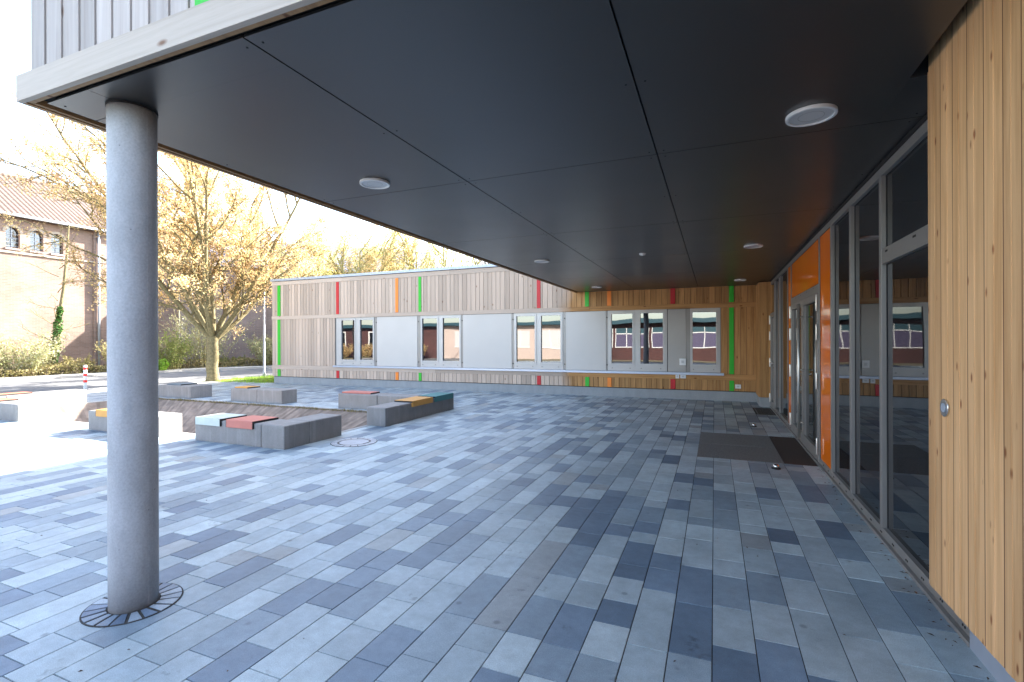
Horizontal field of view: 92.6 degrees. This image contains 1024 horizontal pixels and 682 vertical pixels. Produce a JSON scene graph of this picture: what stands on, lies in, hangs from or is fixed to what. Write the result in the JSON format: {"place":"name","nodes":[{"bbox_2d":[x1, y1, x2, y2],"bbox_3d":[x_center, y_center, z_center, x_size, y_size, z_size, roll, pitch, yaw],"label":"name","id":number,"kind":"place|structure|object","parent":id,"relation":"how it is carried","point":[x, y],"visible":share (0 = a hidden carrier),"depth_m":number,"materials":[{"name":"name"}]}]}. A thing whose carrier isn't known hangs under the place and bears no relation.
{"place":"outdoors","nodes":[
{"label":"outdoors","id":0,"kind":"place"},
{"bbox_2d":[0,172,178,372],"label":"church","id":1,"kind":"structure","parent":0,"point":[21,282],"depth_m":25.86,"materials":[{"name":"brick"}]},
{"bbox_2d":[2,224,22,250],"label":"arched window","id":2,"kind":"structure","parent":1,"relation":"in","point":[11,238],"depth_m":24.23,"materials":[{"name":"white"}]},
{"bbox_2d":[28,228,45,253],"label":"arched window","id":3,"kind":"structure","parent":1,"relation":"in","point":[34,238],"depth_m":25.09,"materials":[{"name":"white"}]},
{"bbox_2d":[48,232,65,256],"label":"arched window","id":4,"kind":"structure","parent":1,"relation":"in","point":[55,251],"depth_m":25.85,"materials":[{"name":"white glass"}]},
{"bbox_2d":[0,365,271,381],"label":"pavement","id":5,"kind":"structure","parent":0,"point":[25,378],"depth_m":21.95,"materials":[{"name":"concrete"}]},
{"bbox_2d":[0,368,272,392],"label":"road","id":6,"kind":"structure","parent":0,"point":[52,384],"depth_m":19.52,"materials":[{"name":"grey asphalt"}]},
{"bbox_2d":[87,381,214,392],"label":"forecourt","id":7,"kind":"structure","parent":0,"point":[105,390],"depth_m":15.85,"materials":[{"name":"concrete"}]},
{"bbox_2d":[45,398,366,432],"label":"sunken slopes","id":8,"kind":"structure","parent":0,"point":[190,411],"depth_m":11.80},
{"bbox_2d":[43,397,369,434],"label":"edging stones","id":9,"kind":"object","parent":8,"relation":"on","point":[207,400],"visible":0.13,"depth_m":11.18,"materials":[{"name":"concrete"}]},
{"bbox_2d":[159,398,366,412],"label":"weeds","id":10,"kind":"object","parent":8,"relation":"on","point":[254,404],"visible":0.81,"depth_m":11.93,"materials":[{"name":"green plant"}]},
{"bbox_2d":[214,375,273,382],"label":"lawn","id":11,"kind":"structure","parent":0,"point":[259,380],"depth_m":19.33,"materials":[{"name":"green plant"}]},
{"bbox_2d":[263,289,270,376],"bbox_3d":[-10.703,-0.353,21.284,0.617,3.830,0.217,0,0,22],"label":"street lamp","id":12,"kind":"object","parent":11,"relation":"on","point":[264,371],"visible":0.62,"depth_m":21.31,"materials":[{"name":"metal"}]},
{"bbox_2d":[0,0,487,267],"label":"sky","id":13,"kind":"structure","parent":0,"point":[15,15],"materials":[{"name":"white"}]},
{"bbox_2d":[0,381,996,681],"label":"paving","id":14,"kind":"structure","parent":0,"point":[264,553],"depth_m":3.42,"materials":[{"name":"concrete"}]},
{"bbox_2d":[0,398,44,421],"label":"concrete bench","id":15,"kind":"object","parent":14,"relation":"on","point":[14,409],"visible":0.98,"depth_m":9.60,"materials":[{"name":"grey concrete"}]},
{"bbox_2d":[0,389,86,406],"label":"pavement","id":16,"kind":"structure","parent":14,"relation":"on","point":[61,397],"depth_m":11.76,"materials":[{"name":"grey concrete"}]},
{"bbox_2d":[83,365,86,389],"bbox_3d":[-12.181,1.129,13.975,0.087,0.875,0.087,0,0,22],"label":"bollard","id":17,"kind":"object","parent":14,"relation":"on","point":[84,377],"visible":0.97,"depth_m":13.95,"materials":[{"name":"white plastic"}]},
{"bbox_2d":[79,583,183,627],"bbox_3d":[-2.204,1.528,2.856,0.480,0.006,0.480,0,0,22],"label":"paving ring","id":18,"kind":"object","parent":14,"relation":"on","point":[96,614],"visible":0.77,"depth_m":2.76,"materials":[{"name":"concrete"}]},
{"bbox_2d":[105,100,158,613],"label":"column","id":19,"kind":"structure","parent":14,"relation":"on","point":[132,355],"depth_m":2.76,"materials":[{"name":"concrete"}]},
{"bbox_2d":[89,408,181,436],"bbox_3d":[-6.477,1.368,8.377,1.880,0.378,0.430,0,0,22],"label":"concrete bench","id":20,"kind":"object","parent":14,"relation":"on","point":[170,423],"visible":0.38,"depth_m":8.17,"materials":[{"name":"grey concrete"}]},
{"bbox_2d":[158,382,211,398],"bbox_3d":[-9.168,1.377,13.736,1.350,0.378,0.620,0,0,22],"label":"concrete bench","id":21,"kind":"object","parent":14,"relation":"on","point":[185,390],"visible":0.96,"depth_m":13.47,"materials":[{"name":"concrete"}]},
{"bbox_2d":[231,386,296,403],"bbox_3d":[-6.345,1.367,12.504,1.770,0.378,0.480,0,0,22],"label":"concrete bench","id":22,"kind":"object","parent":14,"relation":"on","point":[256,394],"visible":0.99,"depth_m":12.26,"materials":[{"name":"grey concrete"}]},
{"bbox_2d":[195,413,341,449],"bbox_3d":[-3.856,1.359,7.780,1.860,0.378,1.190,0,0,22],"label":"concrete bench","id":23,"kind":"object","parent":14,"relation":"on","point":[260,431],"visible":1,"depth_m":7.31,"materials":[{"name":"grey concrete"}]},
{"bbox_2d":[330,438,376,446],"bbox_3d":[-2.387,1.528,7.406,0.680,0.006,0.680,0,0,22],"label":"manhole cover","id":24,"kind":"object","parent":14,"relation":"on","point":[352,442],"visible":1,"depth_m":7.36,"materials":[{"name":"metal"}]},
{"bbox_2d":[338,390,419,409],"bbox_3d":[-2.925,1.355,11.053,2.140,0.378,0.450,0,0,22],"label":"concrete bench","id":25,"kind":"object","parent":14,"relation":"on","point":[355,399],"visible":0.7,"depth_m":11.01,"materials":[{"name":"grey concrete"}]},
{"bbox_2d":[367,392,453,426],"bbox_3d":[-1.964,1.352,9.963,0.450,0.378,2.490,0,0,22],"label":"concrete bench","id":26,"kind":"object","parent":14,"relation":"on","point":[399,411],"visible":1,"depth_m":9.49,"materials":[{"name":"grey concrete"}]},
{"bbox_2d":[697,432,816,465],"bbox_3d":[3.409,1.514,7.033,1.362,0.009,1.876,0,0,22],"label":"entrance mat","id":27,"kind":"object","parent":14,"relation":"on","point":[758,448],"visible":1,"depth_m":6.87,"materials":[{"name":"black rubber"}]},
{"bbox_2d":[754,408,773,414],"bbox_3d":[5.386,1.506,10.463,0.310,0.011,1.050,0,0,22],"label":"entrance mat","id":28,"kind":"object","parent":14,"relation":"on","point":[763,411],"visible":1,"depth_m":10.43,"materials":[{"name":"black rubber"}]},
{"bbox_2d":[771,464,780,469],"bbox_3d":[3.127,1.484,5.797,0.099,0.057,0.099,0,0,22],"label":"door stop","id":29,"kind":"object","parent":14,"relation":"on","point":[775,466],"depth_m":5.77,"materials":[{"name":"silver metal"}]},
{"label":"ground","id":30,"kind":"structure","parent":0,"visible":0},
{"bbox_2d":[0,326,67,376],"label":"shrub","id":31,"kind":"object","parent":30,"relation":"on","point":[40,356],"visible":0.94,"depth_m":21.49,"materials":[{"name":"green plant"}]},
{"bbox_2d":[11,219,100,374],"bbox_3d":[-21.317,-2.192,22.940,3.112,7.702,2.771,0,0,-20],"label":"ivy tree","id":32,"kind":"object","parent":30,"relation":"on","point":[58,329],"visible":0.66,"depth_m":22.94,"materials":[{"name":"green plant"}]},
{"bbox_2d":[59,353,99,373],"bbox_3d":[-20.995,1.086,23.739,1.505,1.038,1.573,0,0,-30],"label":"shrub","id":33,"kind":"object","parent":30,"relation":"on","point":[86,361],"visible":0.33,"depth_m":23.55,"materials":[{"name":"green plant"}]},
{"bbox_2d":[95,340,106,365],"bbox_3d":[-20.270,0.750,25.258,2.384,1.705,2.572,0,0,22],"label":"shrub","id":34,"kind":"object","parent":30,"relation":"on","point":[105,351],"visible":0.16,"depth_m":24.55,"materials":[{"name":"yellow plant"}]},
{"bbox_2d":[0,357,271,377],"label":"hedge","id":35,"kind":"object","parent":30,"relation":"on","point":[66,366],"visible":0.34,"depth_m":22.82,"materials":[{"name":"green plant"}]},
{"bbox_2d":[87,377,239,389],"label":"kerb","id":36,"kind":"structure","parent":30,"relation":"on","point":[164,383],"depth_m":18.24,"materials":[{"name":"concrete"}]},
{"bbox_2d":[158,358,169,370],"bbox_3d":[-17.829,1.228,24.885,1.156,0.730,0.989,0,0,22],"label":"shrub","id":37,"kind":"object","parent":30,"relation":"on","point":[163,365],"visible":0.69,"depth_m":24.72,"materials":[{"name":"green plant"}]},
{"bbox_2d":[0,91,349,381],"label":"hornbeam tree","id":38,"kind":"object","parent":30,"relation":"on","point":[182,231],"visible":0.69,"depth_m":17.82,"materials":[{"name":"yellow plant"}]},
{"bbox_2d":[158,327,195,369],"bbox_3d":[-18.154,0.436,25.846,2.626,2.318,2.698,0,0,-23],"label":"shrub","id":39,"kind":"object","parent":30,"relation":"on","point":[173,356],"visible":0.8,"depth_m":25.76,"materials":[{"name":"green plant"}]},
{"bbox_2d":[159,308,261,367],"bbox_3d":[-18.106,-0.385,27.992,4.921,3.958,5.552,0,0,22],"label":"shrub","id":40,"kind":"object","parent":30,"relation":"on","point":[202,354],"visible":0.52,"depth_m":27.49,"materials":[{"name":"green plant"}]},
{"bbox_2d":[219,354,247,366],"bbox_3d":[-17.298,1.175,29.775,2.226,0.884,2.418,0,0,-25],"label":"shrub","id":41,"kind":"object","parent":30,"relation":"on","point":[231,359],"visible":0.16,"depth_m":29.67,"materials":[{"name":"green plant"}]},
{"bbox_2d":[242,332,271,365],"bbox_3d":[-14.812,0.474,30.600,3.672,2.223,3.762,0,0,-30],"label":"shrub","id":42,"kind":"object","parent":30,"relation":"on","point":[268,350],"visible":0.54,"depth_m":29.66,"materials":[{"name":"green plant"}]},
{"bbox_2d":[179,238,437,364],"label":"trees","id":43,"kind":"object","parent":30,"relation":"on","point":[257,329],"depth_m":33.05,"materials":[{"name":"plant"}]},
{"bbox_2d":[265,223,405,282],"bbox_3d":[-11.680,-3.228,33.201,9.799,9.746,9.660,0,0,-32],"label":"willow tree","id":44,"kind":"object","parent":30,"relation":"on","point":[356,261],"visible":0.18,"depth_m":31.93,"materials":[{"name":"yellow plant"}]},
{"bbox_2d":[265,223,442,278],"bbox_3d":[-9.966,-3.126,30.348,10.435,9.495,8.022,0,0,22],"label":"willow tree","id":45,"kind":"object","parent":30,"relation":"on","point":[369,259],"visible":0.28,"depth_m":29.82,"materials":[{"name":"yellow plant"}]},
{"bbox_2d":[372,230,480,270],"bbox_3d":[-5.160,-3.483,33.163,9.358,10.194,11.401,0,0,22],"label":"willow tree","id":46,"kind":"object","parent":30,"relation":"on","point":[439,260],"visible":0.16,"depth_m":30.89,"materials":[{"name":"yellow plant"}]},
{"bbox_2d":[387,240,483,267],"bbox_3d":[-5.418,-3.658,37.148,10.616,10.539,8.968,0,0,4],"label":"bare tree","id":47,"kind":"object","parent":30,"relation":"on","point":[449,255],"visible":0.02,"depth_m":35.92,"materials":[{"name":"brown plant"}]},
{"bbox_2d":[270,264,756,401],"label":"classroom building","id":48,"kind":"structure","parent":30,"relation":"on","point":[489,327],"depth_m":14.55,"materials":[{"name":"wood"},{"name":"glass"},{"name":"painted panels"}]},
{"bbox_2d":[336,317,374,365],"bbox_3d":[-5.359,0.019,16.764,1.625,1.638,0.086,0,0,22],"label":"window","id":49,"kind":"structure","parent":48,"relation":"in","point":[354,336],"depth_m":16.72,"materials":[{"name":"white"}]},
{"bbox_2d":[420,315,460,367],"bbox_3d":[-2.250,0.008,15.479,1.475,1.638,0.086,0,0,22],"label":"window","id":50,"kind":"structure","parent":48,"relation":"in","point":[440,335],"depth_m":15.45,"materials":[{"name":"white"}]},
{"bbox_2d":[514,312,563,369],"bbox_3d":[0.770,-0.003,14.230,1.510,1.638,0.086,0,0,22],"label":"window","id":51,"kind":"structure","parent":48,"relation":"in","point":[538,337],"depth_m":14.20,"materials":[{"name":"white"}]},
{"bbox_2d":[608,309,666,371],"bbox_3d":[3.358,-0.012,13.161,1.550,1.638,0.086,0,0,22],"label":"window","id":52,"kind":"structure","parent":48,"relation":"in","point":[637,339],"depth_m":13.13,"materials":[{"name":"white"}]},
{"bbox_2d":[690,308,719,372],"bbox_3d":[4.929,-0.017,12.511,0.710,1.638,0.086,0,0,22],"label":"window","id":53,"kind":"structure","parent":48,"relation":"in","point":[704,322],"depth_m":12.51,"materials":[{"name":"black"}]},
{"bbox_2d":[16,0,1023,681],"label":"entrance building","id":54,"kind":"structure","parent":30,"relation":"on","point":[586,144],"depth_m":2.76,"materials":[{"name":"wood"},{"name":"glass"},{"name":"painted metal panels"}]},
{"bbox_2d":[359,178,389,188],"bbox_3d":[-1.169,-1.341,4.171,0.250,0.022,0.250,0,0,22],"label":"downlight","id":55,"kind":"object","parent":54,"relation":"attached to","point":[374,183],"visible":1,"depth_m":4.15,"materials":[{"name":"white plastic"}]},
{"bbox_2d":[534,259,548,262],"bbox_3d":[0.504,-1.347,8.273,0.250,0.022,0.250,0,0,22],"label":"downlight","id":56,"kind":"object","parent":54,"relation":"attached to","point":[541,261],"visible":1,"depth_m":8.26,"materials":[{"name":"white plastic"}]},
{"bbox_2d":[744,244,762,248],"bbox_3d":[3.456,-1.357,7.010,0.250,0.022,0.250,0,0,22],"label":"downlight","id":57,"kind":"object","parent":54,"relation":"attached to","point":[750,246],"visible":1,"depth_m":7.00,"materials":[{"name":"white plastic"}]},
{"bbox_2d":[769,312,774,409],"bbox_3d":[5.735,0.429,10.780,0.140,2.090,0.697,0,0,22],"label":"door","id":58,"kind":"structure","parent":54,"relation":"in","point":[771,318],"depth_m":11.01,"materials":[{"name":"grey metal"}]},
{"bbox_2d":[789,300,802,442],"bbox_3d":[4.417,0.444,7.591,0.140,2.070,1.147,0,0,22],"label":"door","id":59,"kind":"structure","parent":54,"relation":"in","point":[793,309],"depth_m":7.90,"materials":[{"name":"grey metal"}]},
{"bbox_2d":[797,293,818,461],"bbox_3d":[3.962,0.445,6.522,0.164,2.070,1.152,0,0,22],"label":"door","id":60,"kind":"structure","parent":54,"relation":"in","point":[810,305],"depth_m":6.70,"materials":[{"name":"grey glass"}]},
{"bbox_2d":[785,103,837,126],"bbox_3d":[1.793,-1.351,2.936,0.270,0.022,0.270,0,0,22],"label":"downlight","id":61,"kind":"object","parent":54,"relation":"attached to","point":[811,115],"visible":1,"depth_m":2.92,"materials":[{"name":"white plastic"}]}
]}

